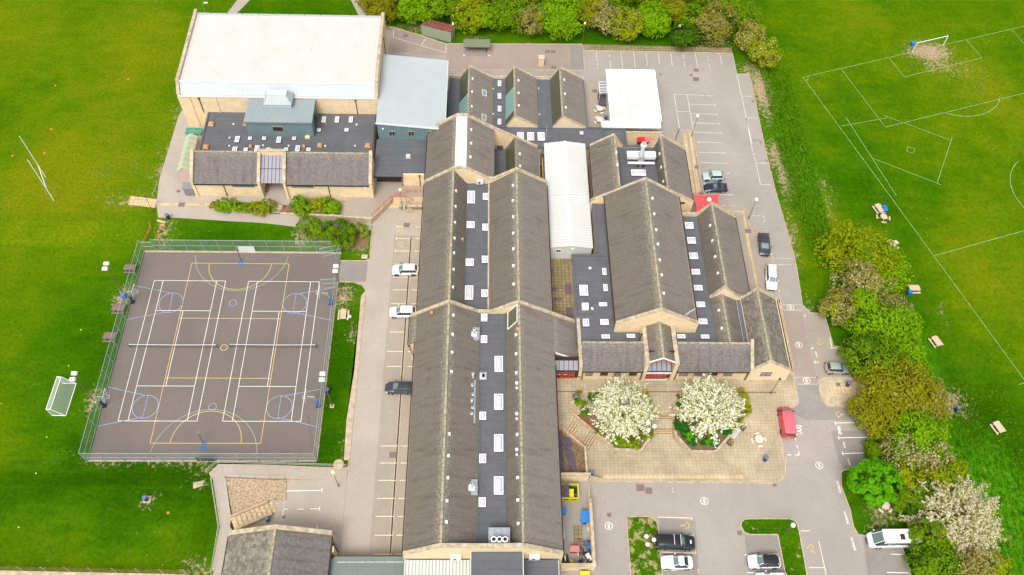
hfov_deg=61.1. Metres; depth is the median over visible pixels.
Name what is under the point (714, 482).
plaza kerb
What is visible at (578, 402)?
shrub
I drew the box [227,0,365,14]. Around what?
path
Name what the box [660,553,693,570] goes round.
parked car
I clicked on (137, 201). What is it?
pale slab path
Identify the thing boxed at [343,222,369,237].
shrub
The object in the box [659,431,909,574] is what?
dark bays
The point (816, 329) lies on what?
visitor bays
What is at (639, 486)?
manhole covers
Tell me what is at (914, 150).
pitch lines
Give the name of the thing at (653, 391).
plaza drain
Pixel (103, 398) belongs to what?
basketball hoop
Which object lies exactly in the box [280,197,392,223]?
ramp wall
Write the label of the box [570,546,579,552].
wheeled container
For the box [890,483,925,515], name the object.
bush
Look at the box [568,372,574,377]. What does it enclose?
door
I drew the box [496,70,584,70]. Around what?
yard kerb
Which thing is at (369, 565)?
covered walkway
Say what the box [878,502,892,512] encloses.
round table
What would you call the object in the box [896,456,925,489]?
broadleaf tree
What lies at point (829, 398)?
verge paving
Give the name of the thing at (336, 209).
shrub
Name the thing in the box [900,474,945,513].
bush
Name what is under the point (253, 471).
ramp path
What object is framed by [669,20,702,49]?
broadleaf tree
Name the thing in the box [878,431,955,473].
broadleaf tree
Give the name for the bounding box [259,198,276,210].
shrub
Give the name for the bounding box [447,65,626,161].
workshop block
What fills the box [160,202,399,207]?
tactile paving strip
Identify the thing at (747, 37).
broadleaf tree
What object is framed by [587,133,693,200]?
kitchen block
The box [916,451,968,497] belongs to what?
broadleaf tree
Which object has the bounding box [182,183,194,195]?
metal locker
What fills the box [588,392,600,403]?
shrub
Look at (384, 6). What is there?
broadleaf tree
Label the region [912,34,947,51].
football goal
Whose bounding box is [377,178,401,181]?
door
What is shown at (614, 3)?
broadleaf tree
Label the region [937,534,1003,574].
broadleaf tree
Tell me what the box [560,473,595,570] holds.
yard wall
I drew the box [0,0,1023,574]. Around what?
ground
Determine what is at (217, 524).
guard rail
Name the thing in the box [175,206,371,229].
path
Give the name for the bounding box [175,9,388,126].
sports hall
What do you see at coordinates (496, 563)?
boiler house
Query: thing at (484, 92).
roof window
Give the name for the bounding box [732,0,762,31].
broadleaf tree
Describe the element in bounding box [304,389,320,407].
basketball hoop
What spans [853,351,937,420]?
broadleaf tree
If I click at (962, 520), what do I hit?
blossom tree
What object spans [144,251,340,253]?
court edging
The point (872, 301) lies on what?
broadleaf tree
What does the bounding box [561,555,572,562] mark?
white frames
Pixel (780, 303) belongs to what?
kerb east block
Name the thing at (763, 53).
broadleaf tree
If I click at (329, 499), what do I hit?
yard
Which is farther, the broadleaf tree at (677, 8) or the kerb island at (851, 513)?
the broadleaf tree at (677, 8)
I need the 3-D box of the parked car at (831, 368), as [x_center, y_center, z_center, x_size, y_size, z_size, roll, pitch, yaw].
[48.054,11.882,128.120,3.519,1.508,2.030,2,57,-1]
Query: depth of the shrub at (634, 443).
120.28 m
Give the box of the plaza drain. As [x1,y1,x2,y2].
[557,391,775,392]
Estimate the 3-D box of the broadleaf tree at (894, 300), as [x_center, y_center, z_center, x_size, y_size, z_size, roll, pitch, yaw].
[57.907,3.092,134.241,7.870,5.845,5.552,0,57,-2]
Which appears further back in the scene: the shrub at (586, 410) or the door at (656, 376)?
the door at (656, 376)
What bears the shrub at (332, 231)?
on the shrub bed soil at (360, 243)
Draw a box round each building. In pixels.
[221,524,338,574]
[401,113,582,567]
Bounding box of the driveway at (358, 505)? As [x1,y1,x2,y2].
[340,202,423,555]
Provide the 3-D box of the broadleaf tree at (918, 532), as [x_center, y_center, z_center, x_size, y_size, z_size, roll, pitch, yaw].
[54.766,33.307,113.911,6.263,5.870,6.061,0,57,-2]
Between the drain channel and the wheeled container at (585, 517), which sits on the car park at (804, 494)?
the wheeled container at (585, 517)
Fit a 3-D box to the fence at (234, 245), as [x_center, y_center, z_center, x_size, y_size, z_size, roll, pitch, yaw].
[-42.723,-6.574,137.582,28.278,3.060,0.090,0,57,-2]
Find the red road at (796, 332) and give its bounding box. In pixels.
[783,310,817,383]
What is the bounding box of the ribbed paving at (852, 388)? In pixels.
[829,383,866,394]
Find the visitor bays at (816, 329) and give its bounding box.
[805,311,851,379]
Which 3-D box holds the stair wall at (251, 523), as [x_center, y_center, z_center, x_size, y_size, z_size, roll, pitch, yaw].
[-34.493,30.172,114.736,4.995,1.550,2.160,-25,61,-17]
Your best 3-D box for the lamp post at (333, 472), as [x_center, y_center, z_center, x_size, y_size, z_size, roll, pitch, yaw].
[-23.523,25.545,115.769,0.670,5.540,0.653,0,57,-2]
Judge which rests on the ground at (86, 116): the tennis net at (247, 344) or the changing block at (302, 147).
the changing block at (302, 147)
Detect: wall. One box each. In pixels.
[229,500,272,529]
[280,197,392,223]
[399,205,421,209]
[559,427,587,472]
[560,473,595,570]
[626,130,661,141]
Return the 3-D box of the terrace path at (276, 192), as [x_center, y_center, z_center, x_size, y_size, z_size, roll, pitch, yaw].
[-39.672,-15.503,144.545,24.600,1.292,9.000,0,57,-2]
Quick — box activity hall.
[375,54,447,139]
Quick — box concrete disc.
[333,459,343,468]
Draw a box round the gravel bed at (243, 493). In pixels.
[226,478,285,513]
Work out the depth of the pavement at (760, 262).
142.18 m
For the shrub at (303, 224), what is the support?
on the shrub bed soil at (360, 243)
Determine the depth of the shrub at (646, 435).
121.21 m
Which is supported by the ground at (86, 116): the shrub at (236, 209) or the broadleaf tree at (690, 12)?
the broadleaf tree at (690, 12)
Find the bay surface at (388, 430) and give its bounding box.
[369,235,421,555]
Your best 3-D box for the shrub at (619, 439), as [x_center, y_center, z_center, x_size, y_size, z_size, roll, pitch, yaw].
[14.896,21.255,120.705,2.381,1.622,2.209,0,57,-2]
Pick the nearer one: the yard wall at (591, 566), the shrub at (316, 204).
the yard wall at (591, 566)
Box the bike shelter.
[463,39,489,56]
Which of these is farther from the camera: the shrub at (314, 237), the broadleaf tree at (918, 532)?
the shrub at (314, 237)
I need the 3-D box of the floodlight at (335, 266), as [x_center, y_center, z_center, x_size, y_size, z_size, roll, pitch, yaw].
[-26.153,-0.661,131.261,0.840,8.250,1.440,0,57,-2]
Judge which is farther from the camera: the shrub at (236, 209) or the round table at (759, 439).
the shrub at (236, 209)
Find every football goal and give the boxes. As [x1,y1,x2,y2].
[46,376,76,415]
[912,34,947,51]
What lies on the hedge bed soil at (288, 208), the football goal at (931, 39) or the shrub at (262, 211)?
the shrub at (262, 211)
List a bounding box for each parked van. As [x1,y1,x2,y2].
[777,407,796,438]
[866,529,923,548]
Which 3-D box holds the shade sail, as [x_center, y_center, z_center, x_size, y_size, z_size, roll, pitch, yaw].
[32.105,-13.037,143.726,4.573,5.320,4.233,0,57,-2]
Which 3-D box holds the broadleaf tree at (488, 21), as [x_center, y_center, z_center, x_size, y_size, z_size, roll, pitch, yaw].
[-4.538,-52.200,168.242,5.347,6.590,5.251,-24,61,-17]
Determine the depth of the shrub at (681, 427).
121.75 m
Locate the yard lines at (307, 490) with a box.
[282,490,321,527]
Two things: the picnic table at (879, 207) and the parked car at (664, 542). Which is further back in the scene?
the picnic table at (879, 207)
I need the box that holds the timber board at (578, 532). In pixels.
[574,525,582,542]
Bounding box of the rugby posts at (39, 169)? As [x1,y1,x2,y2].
[19,136,54,200]
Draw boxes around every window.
[232,186,254,187]
[292,186,313,187]
[389,131,394,135]
[408,131,414,135]
[482,89,486,96]
[759,372,771,376]
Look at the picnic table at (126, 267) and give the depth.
135.65 m
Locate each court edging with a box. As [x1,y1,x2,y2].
[88,282,338,461]
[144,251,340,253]
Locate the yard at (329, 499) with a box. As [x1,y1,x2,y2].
[212,480,346,569]
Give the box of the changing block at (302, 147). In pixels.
[189,90,378,200]
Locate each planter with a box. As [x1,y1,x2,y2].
[570,390,654,454]
[670,389,750,455]
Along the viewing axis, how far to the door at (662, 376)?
126.38 m
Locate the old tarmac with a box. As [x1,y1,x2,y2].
[791,384,858,419]
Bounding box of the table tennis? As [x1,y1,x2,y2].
[185,128,201,135]
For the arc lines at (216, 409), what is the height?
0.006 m
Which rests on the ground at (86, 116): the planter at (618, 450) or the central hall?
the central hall
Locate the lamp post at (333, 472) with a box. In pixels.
[331,470,338,486]
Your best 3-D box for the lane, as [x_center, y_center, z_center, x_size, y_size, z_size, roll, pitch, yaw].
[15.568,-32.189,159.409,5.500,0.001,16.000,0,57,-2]
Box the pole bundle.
[583,525,584,539]
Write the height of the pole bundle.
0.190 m
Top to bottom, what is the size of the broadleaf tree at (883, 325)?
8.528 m
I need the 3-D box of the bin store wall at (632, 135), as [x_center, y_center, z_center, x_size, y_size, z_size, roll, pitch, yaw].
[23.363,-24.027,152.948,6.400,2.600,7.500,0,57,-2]
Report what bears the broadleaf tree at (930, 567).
on the ground at (86, 116)
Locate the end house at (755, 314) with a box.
[709,285,791,379]
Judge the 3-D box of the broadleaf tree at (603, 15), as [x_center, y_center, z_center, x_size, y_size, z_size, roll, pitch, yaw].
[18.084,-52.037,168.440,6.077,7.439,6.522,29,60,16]
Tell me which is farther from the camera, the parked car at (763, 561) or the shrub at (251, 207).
the shrub at (251, 207)
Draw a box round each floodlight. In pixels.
[69,371,96,402]
[102,262,125,293]
[319,372,333,407]
[332,264,344,298]
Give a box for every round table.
[594,105,605,113]
[594,116,604,124]
[751,432,766,447]
[876,212,890,222]
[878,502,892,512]
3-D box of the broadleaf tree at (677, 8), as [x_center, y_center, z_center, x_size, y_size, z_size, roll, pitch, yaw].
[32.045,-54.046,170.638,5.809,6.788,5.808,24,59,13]
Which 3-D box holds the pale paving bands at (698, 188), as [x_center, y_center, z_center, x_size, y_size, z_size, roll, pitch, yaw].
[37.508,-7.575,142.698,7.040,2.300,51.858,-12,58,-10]
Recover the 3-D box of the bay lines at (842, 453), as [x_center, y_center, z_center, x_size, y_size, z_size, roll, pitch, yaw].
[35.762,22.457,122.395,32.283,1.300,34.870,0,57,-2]
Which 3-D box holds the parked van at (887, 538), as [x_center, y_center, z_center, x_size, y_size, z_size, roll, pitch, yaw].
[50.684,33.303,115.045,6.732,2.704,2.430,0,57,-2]
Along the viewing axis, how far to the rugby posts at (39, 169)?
139.59 m
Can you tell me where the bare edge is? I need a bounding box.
[344,292,364,459]
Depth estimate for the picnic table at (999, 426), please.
128.90 m
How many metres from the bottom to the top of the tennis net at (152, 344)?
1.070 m
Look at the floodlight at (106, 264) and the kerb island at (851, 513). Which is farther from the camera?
the floodlight at (106, 264)
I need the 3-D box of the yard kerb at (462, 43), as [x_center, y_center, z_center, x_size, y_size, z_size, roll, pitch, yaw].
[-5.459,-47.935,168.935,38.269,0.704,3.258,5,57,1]
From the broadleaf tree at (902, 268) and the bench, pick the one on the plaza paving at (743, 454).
the bench
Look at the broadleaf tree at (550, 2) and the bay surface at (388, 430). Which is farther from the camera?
the broadleaf tree at (550, 2)
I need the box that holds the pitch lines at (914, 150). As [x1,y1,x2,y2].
[803,26,1023,384]
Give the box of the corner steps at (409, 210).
[403,201,413,213]
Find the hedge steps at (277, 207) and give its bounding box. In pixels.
[275,204,282,210]
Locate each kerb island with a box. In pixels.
[740,518,807,574]
[840,468,910,574]
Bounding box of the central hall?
[570,177,753,380]
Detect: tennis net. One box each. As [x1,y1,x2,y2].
[128,344,217,347]
[229,344,316,347]
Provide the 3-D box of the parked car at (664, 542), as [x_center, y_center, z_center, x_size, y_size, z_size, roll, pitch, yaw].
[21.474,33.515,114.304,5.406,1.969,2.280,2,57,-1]
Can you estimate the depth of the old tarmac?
125.48 m
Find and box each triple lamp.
[643,534,655,550]
[646,421,656,431]
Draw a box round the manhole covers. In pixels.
[177,34,840,534]
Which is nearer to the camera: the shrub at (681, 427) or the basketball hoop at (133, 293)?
the shrub at (681, 427)
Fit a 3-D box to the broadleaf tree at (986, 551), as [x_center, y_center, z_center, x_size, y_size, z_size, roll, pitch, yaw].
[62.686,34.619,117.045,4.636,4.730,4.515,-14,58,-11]
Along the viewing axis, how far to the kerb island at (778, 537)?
116.08 m
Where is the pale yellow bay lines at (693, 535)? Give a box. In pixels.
[658,315,826,574]
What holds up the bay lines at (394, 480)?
on the bay surface at (388, 430)
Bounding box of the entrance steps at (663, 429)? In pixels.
[655,412,672,433]
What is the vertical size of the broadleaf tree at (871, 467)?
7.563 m
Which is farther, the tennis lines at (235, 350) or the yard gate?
the tennis lines at (235, 350)
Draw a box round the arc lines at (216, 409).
[150,256,287,452]
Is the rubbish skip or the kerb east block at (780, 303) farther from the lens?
the kerb east block at (780, 303)
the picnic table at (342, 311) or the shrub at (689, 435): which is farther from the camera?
the picnic table at (342, 311)
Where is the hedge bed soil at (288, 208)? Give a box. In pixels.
[212,201,336,214]
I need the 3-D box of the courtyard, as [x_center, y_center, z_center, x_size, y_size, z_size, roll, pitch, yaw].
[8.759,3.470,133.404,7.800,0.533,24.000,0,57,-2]
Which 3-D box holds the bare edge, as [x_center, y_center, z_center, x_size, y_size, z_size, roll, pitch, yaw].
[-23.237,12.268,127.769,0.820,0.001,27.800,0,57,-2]
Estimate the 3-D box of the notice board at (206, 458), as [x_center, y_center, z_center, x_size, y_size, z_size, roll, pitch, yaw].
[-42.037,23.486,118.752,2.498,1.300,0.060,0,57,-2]
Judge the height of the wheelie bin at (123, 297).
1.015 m
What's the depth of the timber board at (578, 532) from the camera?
115.36 m
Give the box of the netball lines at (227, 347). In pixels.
[150,263,288,443]
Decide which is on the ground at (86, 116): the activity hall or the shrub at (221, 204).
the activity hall
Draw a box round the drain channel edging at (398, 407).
[388,239,411,555]
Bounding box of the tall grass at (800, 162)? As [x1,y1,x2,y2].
[759,64,1023,573]
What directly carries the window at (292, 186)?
in the changing block at (302, 147)
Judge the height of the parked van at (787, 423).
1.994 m
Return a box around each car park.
[386,26,845,376]
[559,378,876,574]
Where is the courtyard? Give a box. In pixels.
[551,259,573,318]
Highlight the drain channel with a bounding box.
[389,237,410,555]
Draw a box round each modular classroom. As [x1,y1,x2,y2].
[542,141,592,258]
[597,69,661,130]
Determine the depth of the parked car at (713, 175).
150.25 m
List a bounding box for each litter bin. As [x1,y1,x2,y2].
[142,495,148,501]
[264,516,269,522]
[763,455,768,461]
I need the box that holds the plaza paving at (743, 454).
[557,375,798,482]
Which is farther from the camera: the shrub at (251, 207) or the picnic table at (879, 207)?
the picnic table at (879, 207)
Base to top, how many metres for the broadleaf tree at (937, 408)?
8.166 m
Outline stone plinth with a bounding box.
[538,55,544,65]
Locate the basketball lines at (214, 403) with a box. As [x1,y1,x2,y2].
[99,286,329,426]
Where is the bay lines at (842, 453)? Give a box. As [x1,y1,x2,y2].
[664,338,907,572]
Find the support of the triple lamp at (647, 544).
on the grass island at (646, 561)
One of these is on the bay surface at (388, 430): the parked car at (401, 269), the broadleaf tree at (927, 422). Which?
the parked car at (401, 269)
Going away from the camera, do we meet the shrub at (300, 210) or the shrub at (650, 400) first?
the shrub at (650, 400)
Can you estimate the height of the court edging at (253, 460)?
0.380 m
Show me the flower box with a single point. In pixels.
(730, 442)
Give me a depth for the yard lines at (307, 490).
117.54 m
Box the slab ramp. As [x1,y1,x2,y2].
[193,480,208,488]
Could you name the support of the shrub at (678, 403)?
in the planter at (698, 449)
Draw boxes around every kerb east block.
[673,130,704,194]
[721,205,798,407]
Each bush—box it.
[862,439,888,459]
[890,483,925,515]
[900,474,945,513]
[978,549,1014,574]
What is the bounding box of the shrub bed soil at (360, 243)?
[299,228,368,249]
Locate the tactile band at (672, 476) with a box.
[603,474,742,478]
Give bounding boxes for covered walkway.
[328,555,403,574]
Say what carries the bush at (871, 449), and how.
on the ground at (86, 116)
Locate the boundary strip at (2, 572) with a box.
[0,570,178,574]
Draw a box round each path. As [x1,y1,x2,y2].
[128,196,156,207]
[156,110,203,217]
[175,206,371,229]
[194,183,345,214]
[209,464,347,574]
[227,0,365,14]
[338,261,367,281]
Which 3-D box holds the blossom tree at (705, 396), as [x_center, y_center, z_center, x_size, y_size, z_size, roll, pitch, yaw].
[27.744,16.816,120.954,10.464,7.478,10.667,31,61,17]
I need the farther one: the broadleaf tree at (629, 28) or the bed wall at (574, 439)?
the broadleaf tree at (629, 28)
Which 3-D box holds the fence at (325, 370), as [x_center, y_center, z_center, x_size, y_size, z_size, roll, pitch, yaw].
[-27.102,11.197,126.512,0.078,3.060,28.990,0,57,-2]
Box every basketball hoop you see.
[97,389,109,407]
[127,284,138,303]
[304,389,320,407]
[316,286,332,304]
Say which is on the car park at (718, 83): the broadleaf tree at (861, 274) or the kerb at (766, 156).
the kerb at (766, 156)
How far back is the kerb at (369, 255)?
138.72 m
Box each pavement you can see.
[583,45,732,52]
[676,131,794,376]
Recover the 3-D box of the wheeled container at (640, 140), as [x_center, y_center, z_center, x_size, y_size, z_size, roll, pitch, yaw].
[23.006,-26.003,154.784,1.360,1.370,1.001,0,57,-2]
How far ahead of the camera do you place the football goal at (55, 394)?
122.87 m
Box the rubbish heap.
[577,540,590,562]
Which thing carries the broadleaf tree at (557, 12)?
on the ground at (86, 116)
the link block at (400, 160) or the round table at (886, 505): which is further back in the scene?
the link block at (400, 160)
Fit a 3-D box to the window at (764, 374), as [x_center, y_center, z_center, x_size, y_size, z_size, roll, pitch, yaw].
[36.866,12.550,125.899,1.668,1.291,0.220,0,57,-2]
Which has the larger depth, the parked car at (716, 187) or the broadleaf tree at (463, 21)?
the broadleaf tree at (463, 21)
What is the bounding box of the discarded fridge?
[585,553,591,561]
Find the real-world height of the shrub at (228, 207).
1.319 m
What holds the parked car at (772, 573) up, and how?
on the car park at (804, 494)
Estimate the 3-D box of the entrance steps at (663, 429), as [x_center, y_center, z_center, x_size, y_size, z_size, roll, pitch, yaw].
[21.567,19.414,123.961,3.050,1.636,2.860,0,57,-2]
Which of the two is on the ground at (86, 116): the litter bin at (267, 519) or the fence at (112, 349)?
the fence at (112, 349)
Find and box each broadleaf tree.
[354,0,377,9]
[359,0,401,26]
[394,0,432,24]
[415,0,445,22]
[433,0,462,23]
[449,0,489,35]
[473,3,501,31]
[480,0,503,5]
[489,0,527,31]
[508,0,538,9]
[514,3,547,35]
[536,0,587,40]
[538,0,564,6]
[577,0,601,28]
[577,0,608,13]
[590,1,621,34]
[606,0,630,9]
[607,5,645,42]
[628,0,659,7]
[635,0,672,38]
[658,0,687,25]
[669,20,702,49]
[676,2,707,29]
[689,0,715,7]
[691,0,738,46]
[713,0,741,18]
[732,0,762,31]
[732,19,766,51]
[748,37,784,67]
[812,218,904,288]
[817,287,860,326]
[829,257,897,301]
[837,326,907,383]
[841,298,924,353]
[845,381,904,440]
[846,456,902,508]
[848,236,914,296]
[851,287,877,312]
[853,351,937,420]
[863,291,912,321]
[873,331,929,379]
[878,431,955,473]
[879,407,951,465]
[885,363,950,428]
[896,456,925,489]
[903,537,963,574]
[905,516,955,562]
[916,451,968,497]
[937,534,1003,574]
[965,533,997,557]
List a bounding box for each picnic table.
[102,332,116,341]
[111,304,125,313]
[123,264,136,272]
[337,309,349,319]
[872,203,883,213]
[907,285,920,293]
[928,335,943,347]
[989,421,1005,434]
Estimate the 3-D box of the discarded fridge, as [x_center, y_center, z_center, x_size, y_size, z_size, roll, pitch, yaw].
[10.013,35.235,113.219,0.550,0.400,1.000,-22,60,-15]
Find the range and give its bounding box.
[696,202,749,295]
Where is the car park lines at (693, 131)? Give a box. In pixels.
[393,29,816,377]
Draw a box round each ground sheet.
[559,432,563,470]
[563,437,576,470]
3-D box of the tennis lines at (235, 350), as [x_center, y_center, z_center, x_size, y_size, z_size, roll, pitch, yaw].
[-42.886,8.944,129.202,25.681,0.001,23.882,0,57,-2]
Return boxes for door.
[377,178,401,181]
[562,372,567,377]
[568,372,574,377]
[645,374,653,378]
[653,374,659,378]
[659,374,666,378]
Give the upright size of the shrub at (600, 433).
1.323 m
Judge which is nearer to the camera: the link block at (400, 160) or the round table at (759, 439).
the round table at (759, 439)
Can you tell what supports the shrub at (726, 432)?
in the planter at (698, 449)
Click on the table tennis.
(193, 131)
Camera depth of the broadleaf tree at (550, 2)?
172.19 m
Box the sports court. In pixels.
[89,252,340,459]
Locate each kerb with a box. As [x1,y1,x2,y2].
[339,281,365,469]
[341,229,371,260]
[389,27,581,44]
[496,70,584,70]
[583,50,838,346]
[601,416,785,483]
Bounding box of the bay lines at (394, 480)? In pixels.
[373,226,421,554]
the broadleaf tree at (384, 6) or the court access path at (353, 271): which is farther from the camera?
the broadleaf tree at (384, 6)
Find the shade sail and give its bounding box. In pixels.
[693,193,719,211]
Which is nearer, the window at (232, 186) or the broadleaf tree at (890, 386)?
the broadleaf tree at (890, 386)
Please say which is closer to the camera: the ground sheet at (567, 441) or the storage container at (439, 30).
the ground sheet at (567, 441)
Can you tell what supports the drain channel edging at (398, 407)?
on the bay surface at (388, 430)
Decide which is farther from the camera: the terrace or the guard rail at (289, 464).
the terrace
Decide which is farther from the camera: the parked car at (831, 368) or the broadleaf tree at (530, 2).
the broadleaf tree at (530, 2)
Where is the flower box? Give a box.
[727,439,733,446]
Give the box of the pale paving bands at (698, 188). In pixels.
[683,132,793,378]
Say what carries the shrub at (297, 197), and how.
on the hedge bed soil at (288, 208)
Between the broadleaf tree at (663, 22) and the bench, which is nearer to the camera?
the bench
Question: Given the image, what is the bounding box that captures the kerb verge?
[818,377,851,407]
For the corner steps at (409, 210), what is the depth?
143.78 m
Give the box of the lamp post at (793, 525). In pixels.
[783,523,795,535]
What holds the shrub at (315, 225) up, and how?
on the shrub bed soil at (360, 243)
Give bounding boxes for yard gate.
[589,476,601,482]
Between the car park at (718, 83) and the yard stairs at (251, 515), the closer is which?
the yard stairs at (251, 515)
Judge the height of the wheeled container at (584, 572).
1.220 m
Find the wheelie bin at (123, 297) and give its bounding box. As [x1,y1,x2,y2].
[120,293,126,299]
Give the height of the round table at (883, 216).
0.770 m
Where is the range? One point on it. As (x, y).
(723, 257)
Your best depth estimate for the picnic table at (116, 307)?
131.58 m
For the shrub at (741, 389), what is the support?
in the planter at (698, 449)
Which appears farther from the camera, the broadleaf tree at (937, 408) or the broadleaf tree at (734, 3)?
the broadleaf tree at (734, 3)
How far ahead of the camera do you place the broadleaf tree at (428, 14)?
166.94 m
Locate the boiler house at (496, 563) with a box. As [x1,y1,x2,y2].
[404,552,558,574]
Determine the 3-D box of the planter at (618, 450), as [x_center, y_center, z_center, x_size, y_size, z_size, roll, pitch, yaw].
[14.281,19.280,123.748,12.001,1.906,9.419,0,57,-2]
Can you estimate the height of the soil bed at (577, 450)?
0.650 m
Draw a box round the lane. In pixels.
[584,81,607,126]
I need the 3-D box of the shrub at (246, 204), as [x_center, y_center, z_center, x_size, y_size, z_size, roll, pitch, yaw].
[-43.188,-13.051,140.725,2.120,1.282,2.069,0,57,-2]
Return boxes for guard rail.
[210,477,218,573]
[228,461,346,466]
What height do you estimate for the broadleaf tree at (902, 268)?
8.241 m
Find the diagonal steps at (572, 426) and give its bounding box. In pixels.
[562,416,595,449]
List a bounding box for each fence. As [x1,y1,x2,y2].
[16,566,186,573]
[78,240,143,460]
[78,453,315,461]
[149,239,333,251]
[313,277,337,461]
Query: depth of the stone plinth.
164.65 m
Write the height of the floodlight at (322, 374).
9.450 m
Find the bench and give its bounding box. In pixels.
[731,428,740,439]
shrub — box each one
[208,201,219,210]
[214,197,233,212]
[223,200,236,210]
[229,200,245,212]
[241,202,250,212]
[248,201,260,214]
[257,202,269,217]
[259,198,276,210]
[289,194,308,208]
[292,198,315,218]
[296,215,321,232]
[304,230,319,241]
[305,197,327,213]
[307,218,333,235]
[318,196,341,214]
[319,217,356,248]
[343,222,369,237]
[572,390,582,400]
[574,400,586,411]
[580,407,588,417]
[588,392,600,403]
[594,424,606,435]
[610,434,626,447]
[627,435,640,449]
[639,391,651,406]
[639,426,653,440]
[673,417,691,433]
[675,394,683,408]
[682,430,698,446]
[699,434,718,448]
[719,427,732,435]
[732,387,749,409]
[739,402,751,416]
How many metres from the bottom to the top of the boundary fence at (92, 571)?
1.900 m
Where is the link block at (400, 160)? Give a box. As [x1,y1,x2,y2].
[373,139,426,185]
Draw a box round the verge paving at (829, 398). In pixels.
[819,377,875,406]
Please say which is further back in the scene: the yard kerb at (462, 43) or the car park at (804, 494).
the yard kerb at (462, 43)
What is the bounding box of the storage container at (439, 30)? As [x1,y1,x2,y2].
[421,19,454,42]
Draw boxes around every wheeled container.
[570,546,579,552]
[580,571,589,574]
[581,511,589,523]
[637,137,644,144]
[645,137,652,143]
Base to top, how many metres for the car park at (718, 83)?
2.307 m
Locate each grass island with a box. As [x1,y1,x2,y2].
[627,517,661,574]
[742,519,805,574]
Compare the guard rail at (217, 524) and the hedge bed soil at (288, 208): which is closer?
the guard rail at (217, 524)
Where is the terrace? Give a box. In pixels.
[345,181,423,217]
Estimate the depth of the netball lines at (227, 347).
129.39 m
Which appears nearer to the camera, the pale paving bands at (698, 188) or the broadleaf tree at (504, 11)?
the pale paving bands at (698, 188)
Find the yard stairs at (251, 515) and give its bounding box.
[230,501,276,527]
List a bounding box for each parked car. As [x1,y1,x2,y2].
[385,379,412,395]
[389,304,415,318]
[392,262,418,276]
[654,533,694,551]
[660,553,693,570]
[702,170,724,181]
[703,181,727,192]
[747,552,781,569]
[755,570,786,574]
[757,232,771,256]
[764,264,778,290]
[824,361,848,374]
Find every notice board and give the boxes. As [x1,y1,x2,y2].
[194,457,214,460]
[238,246,255,251]
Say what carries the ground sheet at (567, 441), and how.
on the soil bed at (577, 450)
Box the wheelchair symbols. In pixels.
[397,230,840,553]
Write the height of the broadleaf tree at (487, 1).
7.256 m
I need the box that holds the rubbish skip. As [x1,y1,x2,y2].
[561,484,578,501]
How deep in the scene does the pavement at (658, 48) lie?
169.30 m
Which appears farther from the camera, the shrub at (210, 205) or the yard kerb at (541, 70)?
the yard kerb at (541, 70)
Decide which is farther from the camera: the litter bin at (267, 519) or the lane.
the lane
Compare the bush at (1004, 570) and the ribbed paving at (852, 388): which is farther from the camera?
the ribbed paving at (852, 388)
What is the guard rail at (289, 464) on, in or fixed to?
on the ramp path at (253, 471)
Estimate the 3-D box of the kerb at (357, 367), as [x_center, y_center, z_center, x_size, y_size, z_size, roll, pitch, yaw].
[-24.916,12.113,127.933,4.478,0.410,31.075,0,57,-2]
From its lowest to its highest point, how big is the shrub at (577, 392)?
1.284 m
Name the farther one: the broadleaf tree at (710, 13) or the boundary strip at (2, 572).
the broadleaf tree at (710, 13)
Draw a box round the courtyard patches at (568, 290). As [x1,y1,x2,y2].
[551,268,572,317]
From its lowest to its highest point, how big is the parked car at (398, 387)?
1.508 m
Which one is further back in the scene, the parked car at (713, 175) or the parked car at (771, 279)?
the parked car at (713, 175)
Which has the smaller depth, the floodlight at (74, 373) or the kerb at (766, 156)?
the floodlight at (74, 373)
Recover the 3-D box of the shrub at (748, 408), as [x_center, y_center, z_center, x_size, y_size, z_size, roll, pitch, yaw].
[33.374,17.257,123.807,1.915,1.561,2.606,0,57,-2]
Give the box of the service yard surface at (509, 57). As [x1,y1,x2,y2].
[386,28,570,69]
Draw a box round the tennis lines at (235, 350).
[118,280,319,421]
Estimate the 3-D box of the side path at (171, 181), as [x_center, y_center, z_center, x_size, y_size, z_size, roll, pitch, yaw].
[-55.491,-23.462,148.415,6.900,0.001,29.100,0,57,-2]
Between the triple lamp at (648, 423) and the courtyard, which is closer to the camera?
the triple lamp at (648, 423)
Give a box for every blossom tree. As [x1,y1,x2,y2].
[582,371,662,444]
[668,373,746,447]
[898,473,1007,569]
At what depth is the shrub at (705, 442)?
120.65 m
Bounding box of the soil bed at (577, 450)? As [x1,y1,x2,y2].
[559,430,584,472]
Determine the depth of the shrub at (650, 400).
124.16 m

